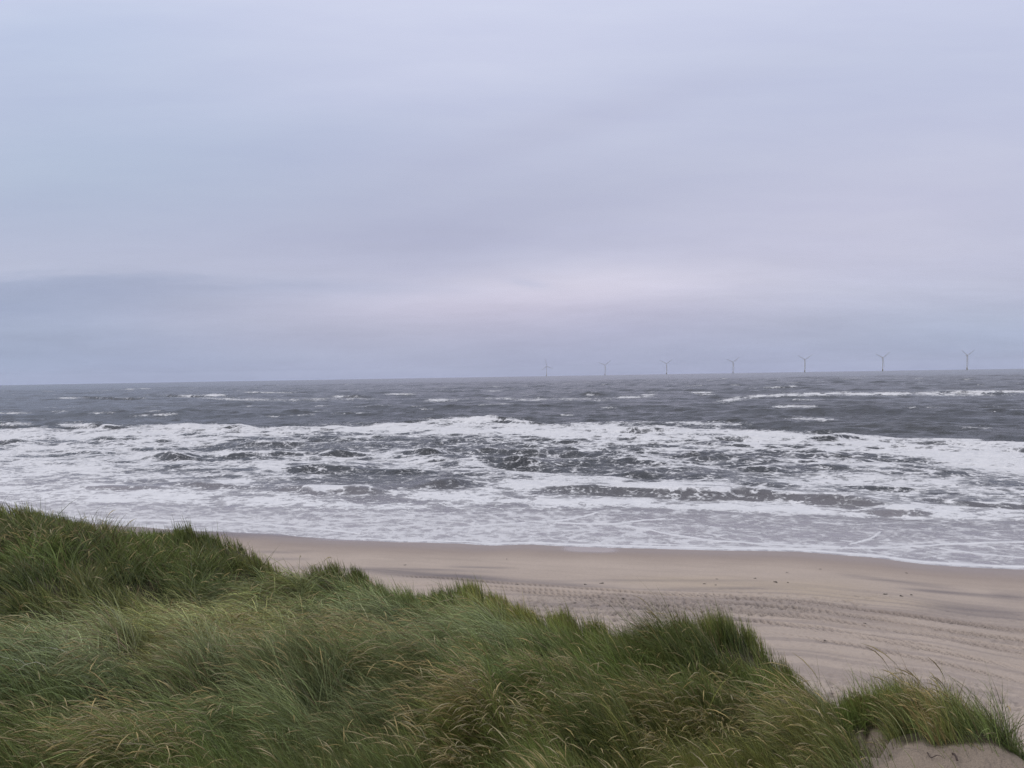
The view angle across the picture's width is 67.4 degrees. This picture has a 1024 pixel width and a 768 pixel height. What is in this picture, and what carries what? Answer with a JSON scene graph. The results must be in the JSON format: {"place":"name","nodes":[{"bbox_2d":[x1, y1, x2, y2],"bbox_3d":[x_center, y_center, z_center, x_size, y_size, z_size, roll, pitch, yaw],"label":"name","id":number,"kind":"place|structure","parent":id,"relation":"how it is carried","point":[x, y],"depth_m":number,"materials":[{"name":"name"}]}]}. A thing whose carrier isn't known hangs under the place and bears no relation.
{"place":"outdoors","nodes":[
{"label":"outdoors","id":0,"kind":"place"},
{"bbox_2d":[0,369,1023,569],"bbox_3d":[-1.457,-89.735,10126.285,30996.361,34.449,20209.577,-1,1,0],"label":"sea","id":1,"kind":"structure","parent":0,"point":[920,466],"depth_m":106.71,"materials":[{"name":"liquid"}]},
{"bbox_2d":[0,516,1023,767],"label":"dune","id":2,"kind":"structure","parent":0,"point":[920,750],"depth_m":6.89,"materials":[{"name":"beige sand"}]},
{"bbox_2d":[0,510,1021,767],"bbox_3d":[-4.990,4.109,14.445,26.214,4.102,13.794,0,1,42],"label":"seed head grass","id":3,"kind":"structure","parent":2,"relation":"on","point":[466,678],"depth_m":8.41,"materials":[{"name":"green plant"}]},
{"bbox_2d":[0,498,1023,767],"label":"marram grass","id":4,"kind":"structure","parent":2,"relation":"on","point":[506,630],"depth_m":9.58,"materials":[{"name":"green plant"}]},
{"bbox_2d":[0,0,1023,384],"label":"sky","id":5,"kind":"structure","parent":0,"point":[191,190],"materials":[{"name":"grey"}]},
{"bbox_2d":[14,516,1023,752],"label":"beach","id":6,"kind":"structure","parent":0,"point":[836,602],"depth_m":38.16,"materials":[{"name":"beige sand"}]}
]}

